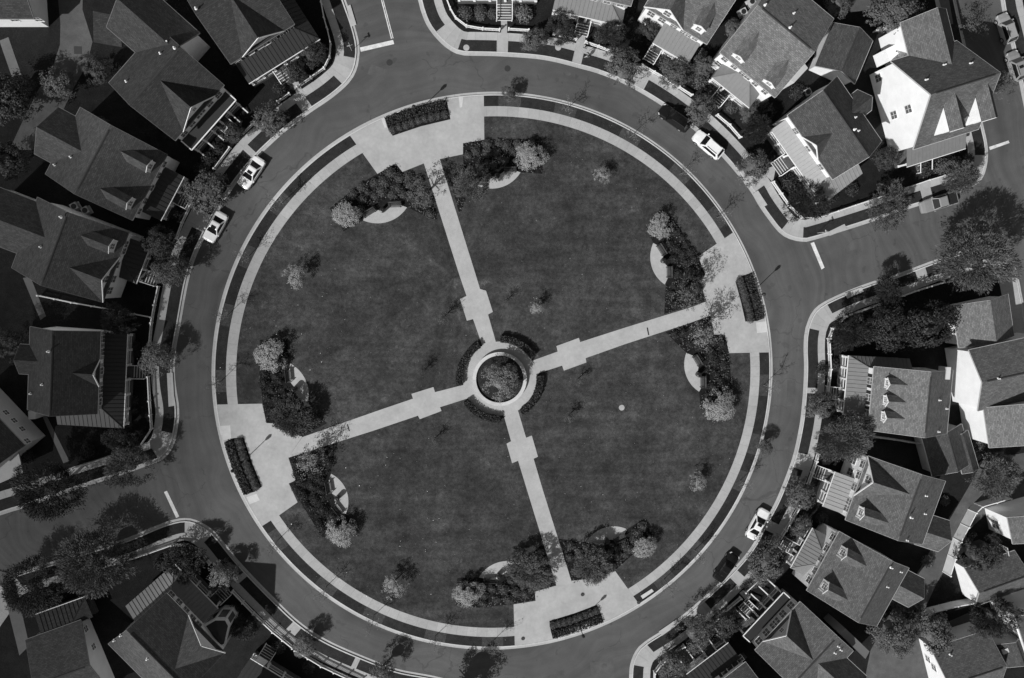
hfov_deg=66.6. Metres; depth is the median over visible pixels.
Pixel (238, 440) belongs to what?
shrub
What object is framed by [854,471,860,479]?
window
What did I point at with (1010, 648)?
annex house
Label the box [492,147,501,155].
shrub
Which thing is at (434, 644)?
sapling
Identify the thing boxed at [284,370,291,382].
park bench
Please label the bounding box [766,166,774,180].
garden path
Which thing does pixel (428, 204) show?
shrub
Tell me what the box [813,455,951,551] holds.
house
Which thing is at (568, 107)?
sapling
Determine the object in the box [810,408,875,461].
tree
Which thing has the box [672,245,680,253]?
shrub
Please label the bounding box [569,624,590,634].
flowers
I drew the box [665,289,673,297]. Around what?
shrub
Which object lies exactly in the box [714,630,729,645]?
shrub
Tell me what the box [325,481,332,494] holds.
park bench
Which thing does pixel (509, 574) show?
park bench
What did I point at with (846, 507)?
window
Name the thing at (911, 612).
tree
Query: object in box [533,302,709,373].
path
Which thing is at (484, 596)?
shrub
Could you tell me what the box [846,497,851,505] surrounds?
window
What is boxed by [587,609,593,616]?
shrub
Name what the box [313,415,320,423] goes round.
shrub
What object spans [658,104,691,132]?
estate car
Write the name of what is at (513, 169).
park bench
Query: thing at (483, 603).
shrub
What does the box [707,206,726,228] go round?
tree pit
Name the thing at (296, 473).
shrub
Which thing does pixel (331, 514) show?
shrub
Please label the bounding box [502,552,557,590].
tree
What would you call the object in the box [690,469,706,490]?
tree
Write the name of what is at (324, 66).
picket fence
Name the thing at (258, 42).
house
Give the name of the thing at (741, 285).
shrub
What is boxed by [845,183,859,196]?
shrub
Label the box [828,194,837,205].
shrub
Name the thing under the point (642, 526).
shrub
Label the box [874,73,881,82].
window
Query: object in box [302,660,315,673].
shrub
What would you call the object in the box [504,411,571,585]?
path
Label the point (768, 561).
tree
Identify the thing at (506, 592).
ground cover
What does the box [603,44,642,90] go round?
tree
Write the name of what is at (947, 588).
yard ground
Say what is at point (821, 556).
window
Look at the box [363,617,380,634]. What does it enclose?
sapling
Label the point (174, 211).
shrub
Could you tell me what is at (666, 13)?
window
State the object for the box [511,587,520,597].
shrub
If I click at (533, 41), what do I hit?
tree
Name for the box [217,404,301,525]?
plaza
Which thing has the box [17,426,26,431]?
window
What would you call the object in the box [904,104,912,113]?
window
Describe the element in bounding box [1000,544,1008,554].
window
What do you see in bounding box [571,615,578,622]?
shrub
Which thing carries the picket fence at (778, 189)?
on the yard ground at (782, 104)
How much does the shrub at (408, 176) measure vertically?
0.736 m
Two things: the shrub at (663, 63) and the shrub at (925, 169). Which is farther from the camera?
the shrub at (925, 169)
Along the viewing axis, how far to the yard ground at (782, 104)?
110.65 m
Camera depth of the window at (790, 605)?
111.97 m
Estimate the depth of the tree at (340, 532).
108.96 m
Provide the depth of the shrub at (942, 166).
112.41 m
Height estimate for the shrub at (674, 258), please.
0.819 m
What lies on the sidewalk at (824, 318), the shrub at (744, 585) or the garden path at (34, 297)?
the shrub at (744, 585)
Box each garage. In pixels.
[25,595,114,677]
[809,22,872,84]
[914,424,968,476]
[955,546,1023,606]
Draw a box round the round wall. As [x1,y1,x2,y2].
[473,352,526,405]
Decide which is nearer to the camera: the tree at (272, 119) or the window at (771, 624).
the tree at (272, 119)
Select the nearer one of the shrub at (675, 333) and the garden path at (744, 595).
the shrub at (675, 333)
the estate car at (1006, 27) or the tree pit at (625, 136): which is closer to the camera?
the tree pit at (625, 136)
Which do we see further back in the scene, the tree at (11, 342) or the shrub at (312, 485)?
the shrub at (312, 485)
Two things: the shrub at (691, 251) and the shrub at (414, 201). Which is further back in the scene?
the shrub at (691, 251)
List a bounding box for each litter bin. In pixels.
[334,495,339,501]
[496,573,500,579]
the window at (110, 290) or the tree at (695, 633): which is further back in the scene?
the tree at (695, 633)
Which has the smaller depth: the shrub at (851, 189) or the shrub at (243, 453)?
the shrub at (243, 453)
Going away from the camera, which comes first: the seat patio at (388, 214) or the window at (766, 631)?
the seat patio at (388, 214)
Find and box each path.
[0,37,20,76]
[0,571,27,654]
[23,277,45,319]
[43,416,68,462]
[288,385,466,457]
[293,82,302,93]
[424,159,495,345]
[501,21,506,33]
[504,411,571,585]
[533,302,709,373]
[576,35,584,45]
[740,591,750,598]
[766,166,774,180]
[939,0,952,24]
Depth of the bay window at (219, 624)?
106.17 m
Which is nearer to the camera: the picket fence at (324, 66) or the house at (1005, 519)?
the picket fence at (324, 66)
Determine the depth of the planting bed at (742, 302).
112.58 m
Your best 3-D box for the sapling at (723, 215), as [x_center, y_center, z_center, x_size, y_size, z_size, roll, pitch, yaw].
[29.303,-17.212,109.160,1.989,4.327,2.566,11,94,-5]
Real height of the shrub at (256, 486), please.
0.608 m
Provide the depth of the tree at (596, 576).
111.03 m
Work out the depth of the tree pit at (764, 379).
113.77 m
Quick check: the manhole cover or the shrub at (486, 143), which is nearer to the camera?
the manhole cover
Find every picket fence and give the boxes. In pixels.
[36,295,113,309]
[71,376,153,469]
[127,543,211,565]
[147,286,160,344]
[175,205,191,238]
[212,146,231,169]
[231,589,292,649]
[276,92,290,102]
[293,649,350,677]
[296,0,331,88]
[447,0,500,31]
[508,27,529,31]
[584,40,609,50]
[640,63,693,96]
[653,643,685,677]
[708,596,742,624]
[715,113,741,138]
[743,583,756,593]
[771,181,908,218]
[772,505,801,547]
[806,452,819,484]
[826,338,832,392]
[828,282,945,338]
[908,175,945,186]
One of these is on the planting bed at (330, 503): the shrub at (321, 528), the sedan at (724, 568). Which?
the shrub at (321, 528)
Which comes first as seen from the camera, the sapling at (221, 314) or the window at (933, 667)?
the sapling at (221, 314)
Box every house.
[0,0,48,26]
[0,187,156,302]
[0,388,44,482]
[13,326,145,427]
[34,107,190,220]
[93,0,247,156]
[108,558,238,677]
[187,0,320,86]
[238,643,300,677]
[458,0,536,21]
[552,0,632,37]
[637,0,735,65]
[681,628,757,677]
[707,0,833,109]
[736,579,868,677]
[766,76,881,203]
[779,523,924,626]
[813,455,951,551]
[825,355,952,437]
[870,7,1000,173]
[919,622,1006,677]
[943,294,1023,447]
[985,497,1023,554]
[989,589,1023,649]
[992,628,1023,667]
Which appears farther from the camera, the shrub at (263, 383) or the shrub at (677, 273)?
the shrub at (677, 273)
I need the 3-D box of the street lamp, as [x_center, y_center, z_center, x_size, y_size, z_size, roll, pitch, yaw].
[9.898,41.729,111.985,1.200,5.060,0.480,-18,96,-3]
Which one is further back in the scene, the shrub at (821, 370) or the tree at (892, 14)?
the shrub at (821, 370)
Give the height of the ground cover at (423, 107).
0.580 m
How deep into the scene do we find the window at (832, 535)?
111.48 m
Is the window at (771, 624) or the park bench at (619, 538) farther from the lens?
the park bench at (619, 538)
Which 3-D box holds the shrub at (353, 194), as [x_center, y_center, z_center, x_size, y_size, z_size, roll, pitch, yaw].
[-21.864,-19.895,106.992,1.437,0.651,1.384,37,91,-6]
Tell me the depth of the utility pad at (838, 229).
112.75 m
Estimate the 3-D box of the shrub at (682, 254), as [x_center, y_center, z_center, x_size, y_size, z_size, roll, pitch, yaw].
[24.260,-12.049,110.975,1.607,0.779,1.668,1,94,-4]
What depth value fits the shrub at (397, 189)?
107.27 m
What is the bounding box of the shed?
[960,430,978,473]
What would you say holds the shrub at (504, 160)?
on the planting bed at (499, 169)
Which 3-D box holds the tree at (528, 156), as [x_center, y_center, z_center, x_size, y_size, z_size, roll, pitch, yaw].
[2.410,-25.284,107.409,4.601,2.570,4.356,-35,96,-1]
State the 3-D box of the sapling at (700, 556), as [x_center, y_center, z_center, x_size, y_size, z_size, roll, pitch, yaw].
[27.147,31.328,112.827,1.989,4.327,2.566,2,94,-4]
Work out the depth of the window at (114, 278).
101.66 m
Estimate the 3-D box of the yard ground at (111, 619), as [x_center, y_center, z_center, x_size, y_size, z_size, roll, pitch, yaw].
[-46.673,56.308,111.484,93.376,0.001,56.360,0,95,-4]
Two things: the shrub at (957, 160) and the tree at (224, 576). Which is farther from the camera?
the shrub at (957, 160)
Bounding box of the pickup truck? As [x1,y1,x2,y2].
[918,192,958,213]
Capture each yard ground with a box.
[0,0,335,490]
[0,540,357,677]
[442,0,967,219]
[650,267,1023,677]
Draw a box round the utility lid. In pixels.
[463,45,468,50]
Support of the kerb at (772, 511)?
on the road
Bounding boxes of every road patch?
[505,75,525,81]
[590,659,614,677]
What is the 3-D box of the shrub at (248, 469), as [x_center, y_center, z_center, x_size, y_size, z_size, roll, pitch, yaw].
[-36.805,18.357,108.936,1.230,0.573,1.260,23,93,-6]
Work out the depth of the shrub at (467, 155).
107.67 m
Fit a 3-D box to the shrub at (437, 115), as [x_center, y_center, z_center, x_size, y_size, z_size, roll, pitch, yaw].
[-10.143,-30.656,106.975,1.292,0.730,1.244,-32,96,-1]
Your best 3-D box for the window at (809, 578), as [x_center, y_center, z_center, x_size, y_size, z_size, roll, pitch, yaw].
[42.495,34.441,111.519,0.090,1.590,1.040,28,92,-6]
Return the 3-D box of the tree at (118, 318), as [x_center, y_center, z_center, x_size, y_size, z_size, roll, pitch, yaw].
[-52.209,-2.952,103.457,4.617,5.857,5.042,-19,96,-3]
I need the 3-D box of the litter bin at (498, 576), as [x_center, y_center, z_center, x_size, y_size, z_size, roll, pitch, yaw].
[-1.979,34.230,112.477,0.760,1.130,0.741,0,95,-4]
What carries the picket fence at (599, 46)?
on the yard ground at (782, 104)
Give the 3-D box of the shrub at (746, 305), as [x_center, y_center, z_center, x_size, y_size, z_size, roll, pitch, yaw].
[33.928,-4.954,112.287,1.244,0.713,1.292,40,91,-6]
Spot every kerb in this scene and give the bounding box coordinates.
[0,0,359,514]
[0,518,440,677]
[212,92,772,649]
[418,0,987,241]
[629,245,1023,677]
[1001,0,1023,104]
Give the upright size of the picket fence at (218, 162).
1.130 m
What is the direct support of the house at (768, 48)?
on the yard ground at (782, 104)
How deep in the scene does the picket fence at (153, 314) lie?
105.92 m
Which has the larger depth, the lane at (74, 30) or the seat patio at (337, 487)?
the seat patio at (337, 487)
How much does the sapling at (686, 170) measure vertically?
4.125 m
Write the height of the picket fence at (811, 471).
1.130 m
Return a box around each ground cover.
[224,439,251,494]
[258,340,322,433]
[289,441,356,540]
[333,164,436,229]
[384,99,446,124]
[453,138,541,212]
[457,549,554,608]
[552,615,603,638]
[560,522,652,582]
[650,212,705,312]
[670,319,732,406]
[745,273,764,319]
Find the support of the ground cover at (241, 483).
on the planting bed at (250, 461)
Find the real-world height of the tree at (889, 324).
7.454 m
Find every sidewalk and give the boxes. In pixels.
[0,0,354,510]
[0,522,407,677]
[226,106,759,636]
[422,0,984,237]
[633,255,1023,677]
[1015,0,1023,34]
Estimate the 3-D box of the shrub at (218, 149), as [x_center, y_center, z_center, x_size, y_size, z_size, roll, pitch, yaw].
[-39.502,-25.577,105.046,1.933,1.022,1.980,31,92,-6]
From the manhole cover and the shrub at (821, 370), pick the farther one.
the shrub at (821, 370)
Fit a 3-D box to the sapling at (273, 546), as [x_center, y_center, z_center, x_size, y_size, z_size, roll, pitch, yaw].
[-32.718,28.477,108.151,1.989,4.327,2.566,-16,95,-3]
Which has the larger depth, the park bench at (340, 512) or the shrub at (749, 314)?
the shrub at (749, 314)
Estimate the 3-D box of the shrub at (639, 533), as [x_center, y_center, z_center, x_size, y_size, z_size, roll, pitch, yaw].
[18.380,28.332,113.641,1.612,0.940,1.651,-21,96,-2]
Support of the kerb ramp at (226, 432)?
on the plaza at (270, 447)
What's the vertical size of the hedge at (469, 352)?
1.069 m
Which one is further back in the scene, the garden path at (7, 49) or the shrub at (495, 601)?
the shrub at (495, 601)
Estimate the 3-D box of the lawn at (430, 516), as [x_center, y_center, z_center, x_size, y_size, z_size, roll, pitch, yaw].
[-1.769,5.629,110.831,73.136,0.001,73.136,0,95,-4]
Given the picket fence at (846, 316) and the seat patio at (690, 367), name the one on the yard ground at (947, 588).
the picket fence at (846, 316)
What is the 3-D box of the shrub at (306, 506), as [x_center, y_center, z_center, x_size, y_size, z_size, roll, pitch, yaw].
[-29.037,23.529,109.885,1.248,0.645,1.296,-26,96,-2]
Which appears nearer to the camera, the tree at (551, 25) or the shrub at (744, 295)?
the tree at (551, 25)
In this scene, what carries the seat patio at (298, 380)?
on the lawn at (430, 516)
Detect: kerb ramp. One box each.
[218,425,230,439]
[246,494,258,503]
[459,97,462,106]
[641,589,653,598]
[756,321,766,332]
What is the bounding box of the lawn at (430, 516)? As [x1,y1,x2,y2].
[236,116,749,627]
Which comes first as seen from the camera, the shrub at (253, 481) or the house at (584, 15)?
the house at (584, 15)
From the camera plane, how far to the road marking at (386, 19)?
105.94 m
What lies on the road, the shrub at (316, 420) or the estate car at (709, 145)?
the estate car at (709, 145)
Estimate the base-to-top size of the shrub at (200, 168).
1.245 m
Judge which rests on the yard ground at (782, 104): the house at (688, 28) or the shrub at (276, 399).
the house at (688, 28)
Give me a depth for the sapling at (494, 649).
110.67 m
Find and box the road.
[0,0,1023,677]
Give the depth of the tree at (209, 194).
102.43 m
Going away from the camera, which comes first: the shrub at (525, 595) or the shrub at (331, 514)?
the shrub at (331, 514)
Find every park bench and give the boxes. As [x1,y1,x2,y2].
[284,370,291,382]
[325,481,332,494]
[331,503,342,516]
[361,207,375,217]
[388,201,400,207]
[484,577,496,583]
[504,166,515,172]
[504,569,517,578]
[592,542,604,548]
[613,534,626,543]
[656,243,667,255]
[666,266,672,277]
[692,355,703,366]
[700,376,706,387]
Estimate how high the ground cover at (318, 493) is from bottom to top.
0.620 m
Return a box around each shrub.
[20,450,35,463]
[149,254,159,265]
[153,556,167,570]
[168,207,180,217]
[193,162,209,176]
[201,152,216,166]
[211,142,226,156]
[230,602,239,611]
[234,437,242,445]
[236,443,244,450]
[238,450,246,456]
[240,455,248,461]
[242,461,250,468]
[244,467,252,474]
[246,473,254,479]
[249,478,257,485]
[252,483,259,490]
[258,378,267,387]
[261,370,267,377]
[262,394,271,401]
[268,387,275,394]
[270,371,279,380]
[271,640,286,653]
[272,82,285,95]
[272,395,281,403]
[279,356,290,366]
[280,391,287,398]
[291,468,302,478]
[291,484,299,491]
[294,476,303,486]
[297,491,307,501]
[302,502,310,509]
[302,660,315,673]
[306,469,316,478]
[306,481,316,490]
[311,496,319,503]
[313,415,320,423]
[313,474,324,483]
[314,467,323,476]
[316,504,327,514]
[318,524,326,534]
[323,457,334,467]
[327,511,336,520]
[348,189,357,198]
[357,183,366,190]
[357,194,366,203]
[364,189,370,195]
[370,177,378,186]
[376,186,386,196]
[378,176,389,187]
[384,167,395,177]
[388,126,396,134]
[388,190,397,199]
[393,183,402,193]
[395,123,402,130]
[395,174,403,182]
[399,190,405,198]
[401,121,409,129]
[403,171,412,181]
[406,191,415,200]
[407,118,415,127]
[407,180,414,189]
[411,197,420,207]
[413,175,422,185]
[414,116,422,124]
[421,115,428,122]
[423,196,432,206]
[425,210,433,218]
[427,112,434,121]
[434,111,442,119]
[440,110,448,118]
[456,166,466,176]
[457,6,472,21]
[464,152,471,159]
[471,147,479,155]
[473,4,486,18]
[475,159,484,169]
[480,600,486,606]
[481,594,487,599]
[482,139,491,148]
[482,147,492,157]
[487,8,497,19]
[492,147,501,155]
[493,596,500,603]
[495,139,502,146]
[498,583,508,594]
[501,140,511,150]
[501,156,509,162]
[504,595,513,604]
[509,148,516,156]
[510,3,519,16]
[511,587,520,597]
[514,4,532,23]
[521,590,528,598]
[536,549,544,555]
[539,556,548,566]
[549,621,556,629]
[555,620,562,627]
[560,619,567,626]
[566,554,573,560]
[566,618,573,624]
[567,542,574,549]
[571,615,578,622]
[576,613,583,621]
[582,611,589,619]
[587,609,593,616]
[593,29,607,44]
[593,607,599,614]
[608,562,616,570]
[613,553,620,560]
[619,540,628,549]
[624,544,633,553]
[629,535,638,543]
[633,528,643,538]
[637,521,647,531]
[658,55,674,70]
[664,240,672,249]
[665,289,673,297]
[669,254,678,263]
[671,227,680,236]
[671,302,678,308]
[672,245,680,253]
[672,330,679,337]
[673,268,682,278]
[677,250,687,258]
[679,234,686,240]
[679,281,689,289]
[679,328,687,336]
[681,257,689,266]
[683,65,692,81]
[686,267,694,276]
[687,247,694,256]
[690,70,708,89]
[690,253,699,263]
[694,283,702,292]
[695,47,706,58]
[695,343,704,352]
[696,270,703,278]
[703,85,719,100]
[707,350,716,359]
[707,383,715,389]
[709,357,719,366]
[711,389,718,397]
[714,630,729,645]
[716,377,723,383]
[718,340,726,348]
[720,361,729,369]
[724,100,737,114]
[736,277,742,283]
[737,282,745,289]
[739,287,746,293]
[741,291,748,298]
[741,581,749,591]
[743,301,751,307]
[744,307,752,312]
[746,310,753,317]
[746,316,754,323]
[746,580,755,589]
[754,98,768,109]
[781,172,799,192]
[784,535,794,543]
[788,83,804,99]
[788,185,804,199]
[796,510,806,518]
[800,86,812,101]
[815,363,828,377]
[815,511,827,524]
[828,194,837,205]
[829,358,839,371]
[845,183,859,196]
[886,600,897,609]
[917,161,933,177]
[920,554,934,567]
[933,157,951,176]
[939,494,950,506]
[947,156,962,170]
[961,152,974,165]
[972,439,986,450]
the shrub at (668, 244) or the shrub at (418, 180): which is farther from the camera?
the shrub at (668, 244)
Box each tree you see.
[0,68,38,126]
[0,140,32,180]
[0,325,30,364]
[0,554,65,617]
[6,459,89,522]
[38,65,79,99]
[52,527,137,599]
[81,51,121,84]
[100,301,140,335]
[100,428,140,453]
[102,434,156,488]
[137,341,178,377]
[140,224,180,266]
[148,254,193,287]
[159,541,209,585]
[179,169,230,216]
[207,558,240,594]
[218,121,247,143]
[230,614,260,640]
[250,99,289,138]
[253,339,286,372]
[269,390,320,438]
[280,59,307,88]
[281,263,308,288]
[292,631,315,657]
[294,439,329,479]
[299,40,328,69]
[325,515,357,547]
[332,201,361,227]
[369,659,395,677]
[383,574,408,599]
[405,176,437,208]
[417,365,430,376]
[430,434,440,443]
[438,310,450,324]
[450,165,490,201]
[452,581,485,607]
[480,362,518,403]
[500,86,517,101]
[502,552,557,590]
[515,141,549,171]
[520,27,550,51]
[529,297,544,313]
[544,8,579,45]
[563,412,575,423]
[572,542,612,585]
[575,374,585,385]
[592,166,611,183]
[594,19,624,49]
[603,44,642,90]
[632,535,656,557]
[637,17,659,40]
[647,211,672,239]
[656,641,691,677]
[658,56,695,90]
[669,276,705,310]
[675,612,715,654]
[685,92,717,127]
[686,315,721,352]
[687,53,712,76]
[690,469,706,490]
[700,385,735,420]
[712,603,744,638]
[721,17,740,36]
[734,148,770,187]
[739,100,759,122]
[740,112,771,144]
[746,533,791,585]
[756,437,772,455]
[781,181,831,224]
[782,472,815,510]
[789,513,812,537]
[804,391,840,418]
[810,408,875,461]
[824,0,850,19]
[826,309,879,352]
[862,292,914,354]
[863,0,928,34]
[863,178,912,234]
[865,610,921,659]
[869,272,902,306]
[870,145,900,171]
[897,602,922,624]
[900,299,963,351]
[917,607,955,654]
[930,224,1023,295]
[941,159,982,194]
[951,531,1008,571]
[957,7,988,40]
[965,452,1023,501]
[967,594,1023,638]
[993,70,1014,103]
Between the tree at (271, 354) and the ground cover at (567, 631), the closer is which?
the tree at (271, 354)
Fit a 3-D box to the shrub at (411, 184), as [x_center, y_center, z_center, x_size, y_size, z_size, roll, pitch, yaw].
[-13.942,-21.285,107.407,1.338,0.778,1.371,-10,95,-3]
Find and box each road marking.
[164,491,178,517]
[360,40,393,51]
[381,0,391,38]
[383,0,392,37]
[811,242,824,268]
[989,141,1008,149]
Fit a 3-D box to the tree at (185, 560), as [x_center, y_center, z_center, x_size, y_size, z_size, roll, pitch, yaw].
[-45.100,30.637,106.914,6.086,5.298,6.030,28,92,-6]
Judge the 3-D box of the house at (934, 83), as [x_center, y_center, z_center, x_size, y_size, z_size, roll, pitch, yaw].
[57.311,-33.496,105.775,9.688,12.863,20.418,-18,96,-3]
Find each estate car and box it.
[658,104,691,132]
[692,130,724,159]
[994,12,1018,44]
[1004,50,1023,82]
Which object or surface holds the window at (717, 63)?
in the house at (768, 48)
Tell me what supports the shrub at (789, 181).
on the yard ground at (782, 104)
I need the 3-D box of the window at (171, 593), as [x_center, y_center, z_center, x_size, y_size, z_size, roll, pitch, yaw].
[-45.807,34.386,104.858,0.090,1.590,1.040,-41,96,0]
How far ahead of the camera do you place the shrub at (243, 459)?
108.70 m
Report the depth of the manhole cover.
106.41 m
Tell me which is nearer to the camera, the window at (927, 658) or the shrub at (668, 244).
the shrub at (668, 244)
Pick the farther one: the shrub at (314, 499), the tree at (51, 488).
the shrub at (314, 499)
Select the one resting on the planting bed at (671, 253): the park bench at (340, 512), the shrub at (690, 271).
the shrub at (690, 271)
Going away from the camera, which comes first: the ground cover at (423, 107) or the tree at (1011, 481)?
the ground cover at (423, 107)
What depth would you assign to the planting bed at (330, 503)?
110.17 m
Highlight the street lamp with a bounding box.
[577,621,584,637]
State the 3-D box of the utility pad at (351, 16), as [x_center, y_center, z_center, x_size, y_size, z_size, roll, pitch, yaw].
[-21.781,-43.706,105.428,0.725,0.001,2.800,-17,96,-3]
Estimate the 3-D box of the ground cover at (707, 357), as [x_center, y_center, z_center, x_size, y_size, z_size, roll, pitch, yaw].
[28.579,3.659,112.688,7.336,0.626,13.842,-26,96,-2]
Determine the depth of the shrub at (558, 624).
113.98 m
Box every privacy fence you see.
[862,434,920,444]
[873,26,894,32]
[922,598,974,615]
[942,496,1012,576]
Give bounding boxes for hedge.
[455,342,480,386]
[463,399,500,422]
[500,335,535,358]
[519,375,543,415]
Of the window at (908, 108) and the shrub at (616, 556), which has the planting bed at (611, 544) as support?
the shrub at (616, 556)
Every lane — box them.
[12,0,91,149]
[850,0,883,11]
[866,453,1023,677]
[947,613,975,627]
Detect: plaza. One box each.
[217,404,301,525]
[350,96,483,173]
[463,342,535,414]
[514,572,636,644]
[699,233,768,352]
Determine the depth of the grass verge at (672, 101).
110.34 m
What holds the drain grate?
on the lane at (74, 30)
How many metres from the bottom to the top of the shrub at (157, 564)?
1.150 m
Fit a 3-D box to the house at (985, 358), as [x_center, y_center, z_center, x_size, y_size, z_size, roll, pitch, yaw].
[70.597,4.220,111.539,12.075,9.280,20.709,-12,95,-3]
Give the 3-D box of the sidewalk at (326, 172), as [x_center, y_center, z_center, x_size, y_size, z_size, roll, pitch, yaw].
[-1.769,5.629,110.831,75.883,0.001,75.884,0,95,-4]
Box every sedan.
[202,210,228,242]
[237,155,265,189]
[712,551,738,582]
[745,507,769,540]
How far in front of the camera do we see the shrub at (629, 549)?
113.68 m
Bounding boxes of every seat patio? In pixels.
[289,364,308,403]
[329,474,347,513]
[363,205,406,222]
[479,171,519,188]
[479,561,517,577]
[587,526,626,543]
[650,243,667,283]
[684,353,700,390]
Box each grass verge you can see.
[0,0,354,510]
[16,522,418,677]
[215,95,768,646]
[423,0,984,237]
[633,249,991,677]
[1005,0,1023,81]
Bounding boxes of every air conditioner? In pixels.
[69,201,81,210]
[80,205,93,214]
[736,7,747,18]
[745,0,755,8]
[803,87,811,95]
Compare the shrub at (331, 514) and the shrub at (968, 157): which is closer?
the shrub at (331, 514)
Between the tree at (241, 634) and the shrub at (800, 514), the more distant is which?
the shrub at (800, 514)
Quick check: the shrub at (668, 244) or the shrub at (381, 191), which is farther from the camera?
the shrub at (668, 244)
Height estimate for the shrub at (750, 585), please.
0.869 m
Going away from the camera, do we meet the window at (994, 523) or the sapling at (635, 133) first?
the sapling at (635, 133)
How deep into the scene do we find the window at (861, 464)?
110.93 m
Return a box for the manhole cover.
[386,59,392,65]
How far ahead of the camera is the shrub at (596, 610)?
114.23 m
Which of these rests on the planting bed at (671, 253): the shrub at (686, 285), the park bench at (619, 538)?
the shrub at (686, 285)
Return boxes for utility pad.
[167,373,174,406]
[347,5,355,26]
[659,620,678,635]
[753,191,766,206]
[827,224,846,235]
[845,287,863,298]
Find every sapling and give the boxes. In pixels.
[204,376,221,393]
[210,306,230,321]
[232,249,248,262]
[266,195,284,210]
[267,539,280,555]
[313,586,328,608]
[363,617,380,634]
[428,635,439,653]
[488,641,503,658]
[562,95,574,113]
[627,125,642,140]
[663,580,678,597]
[679,163,698,178]
[694,550,708,564]
[717,208,732,220]
[739,479,754,497]
[763,379,784,395]
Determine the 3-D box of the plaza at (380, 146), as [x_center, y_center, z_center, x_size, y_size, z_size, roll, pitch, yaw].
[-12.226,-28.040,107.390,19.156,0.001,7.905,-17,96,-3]
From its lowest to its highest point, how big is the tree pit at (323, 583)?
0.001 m
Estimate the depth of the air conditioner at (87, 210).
104.01 m
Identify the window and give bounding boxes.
[2,409,10,415]
[10,417,18,422]
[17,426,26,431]
[22,438,31,443]
[33,17,44,21]
[83,624,88,633]
[90,642,96,650]
[100,366,103,374]
[107,287,113,293]
[111,275,116,282]
[168,590,175,597]
[175,597,183,605]
[181,130,188,137]
[183,605,189,612]
[204,605,238,645]
[215,91,222,98]
[646,11,655,17]
[657,17,665,23]
[662,10,671,17]
[714,60,721,66]
[720,56,727,62]
[737,654,744,663]
[754,636,762,644]
[760,89,768,94]
[761,627,770,636]
[769,620,776,629]
[772,616,780,625]
[778,609,787,618]
[786,600,794,609]
[805,575,811,583]
[811,566,817,573]
[817,554,823,561]
[822,544,829,552]
[828,533,835,541]
[843,503,849,511]
[846,467,853,476]
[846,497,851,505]
[849,458,856,464]
[851,482,856,490]
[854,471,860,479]
[858,460,864,468]
[864,475,871,483]
[866,393,870,401]
[867,377,871,384]
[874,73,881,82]
[890,110,897,119]
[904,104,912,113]
[924,654,930,662]
[930,663,936,672]
[990,518,999,529]
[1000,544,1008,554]
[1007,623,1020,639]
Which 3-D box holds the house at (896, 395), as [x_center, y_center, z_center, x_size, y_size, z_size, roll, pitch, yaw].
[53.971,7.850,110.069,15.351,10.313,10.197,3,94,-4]
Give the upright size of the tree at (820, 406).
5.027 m
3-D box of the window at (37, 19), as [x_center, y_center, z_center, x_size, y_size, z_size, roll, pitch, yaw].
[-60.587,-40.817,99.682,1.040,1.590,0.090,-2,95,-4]
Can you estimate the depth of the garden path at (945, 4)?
111.37 m
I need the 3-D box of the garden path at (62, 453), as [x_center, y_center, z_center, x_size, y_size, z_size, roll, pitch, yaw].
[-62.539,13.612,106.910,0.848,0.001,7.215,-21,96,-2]
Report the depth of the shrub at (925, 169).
112.30 m
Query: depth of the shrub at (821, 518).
115.37 m
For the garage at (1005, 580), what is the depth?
114.34 m
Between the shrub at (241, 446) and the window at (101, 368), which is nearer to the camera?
the window at (101, 368)
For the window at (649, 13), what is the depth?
104.29 m
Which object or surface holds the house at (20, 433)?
on the yard ground at (35, 50)
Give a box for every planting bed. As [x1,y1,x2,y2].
[224,437,261,493]
[259,340,326,435]
[289,442,358,540]
[330,164,436,230]
[385,100,449,135]
[450,139,542,210]
[456,544,554,607]
[476,356,522,402]
[549,605,602,637]
[559,520,653,580]
[646,210,704,313]
[666,316,731,407]
[735,273,763,321]
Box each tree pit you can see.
[216,370,225,391]
[220,303,233,326]
[238,245,256,268]
[268,529,288,550]
[270,192,290,215]
[315,577,336,595]
[362,607,384,623]
[424,629,446,641]
[482,637,502,645]
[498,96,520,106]
[554,103,576,117]
[619,128,641,146]
[653,570,674,589]
[669,163,689,184]
[685,540,704,560]
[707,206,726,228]
[732,470,747,491]
[747,433,760,454]
[759,374,768,395]
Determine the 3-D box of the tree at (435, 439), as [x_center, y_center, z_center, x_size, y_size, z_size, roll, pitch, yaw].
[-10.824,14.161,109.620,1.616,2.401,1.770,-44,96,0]
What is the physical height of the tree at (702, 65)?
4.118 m
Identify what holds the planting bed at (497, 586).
on the lawn at (430, 516)
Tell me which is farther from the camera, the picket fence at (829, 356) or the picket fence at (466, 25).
the picket fence at (829, 356)
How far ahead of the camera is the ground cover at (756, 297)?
112.35 m
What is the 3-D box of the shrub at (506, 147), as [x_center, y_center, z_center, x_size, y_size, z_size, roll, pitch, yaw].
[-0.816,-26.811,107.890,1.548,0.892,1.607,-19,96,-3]
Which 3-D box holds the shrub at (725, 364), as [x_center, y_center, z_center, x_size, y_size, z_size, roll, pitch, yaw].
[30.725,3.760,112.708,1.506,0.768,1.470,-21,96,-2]
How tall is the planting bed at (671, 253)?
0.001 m
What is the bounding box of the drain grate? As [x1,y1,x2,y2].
[74,46,81,53]
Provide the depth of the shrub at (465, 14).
105.90 m
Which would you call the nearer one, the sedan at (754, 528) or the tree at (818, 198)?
the tree at (818, 198)

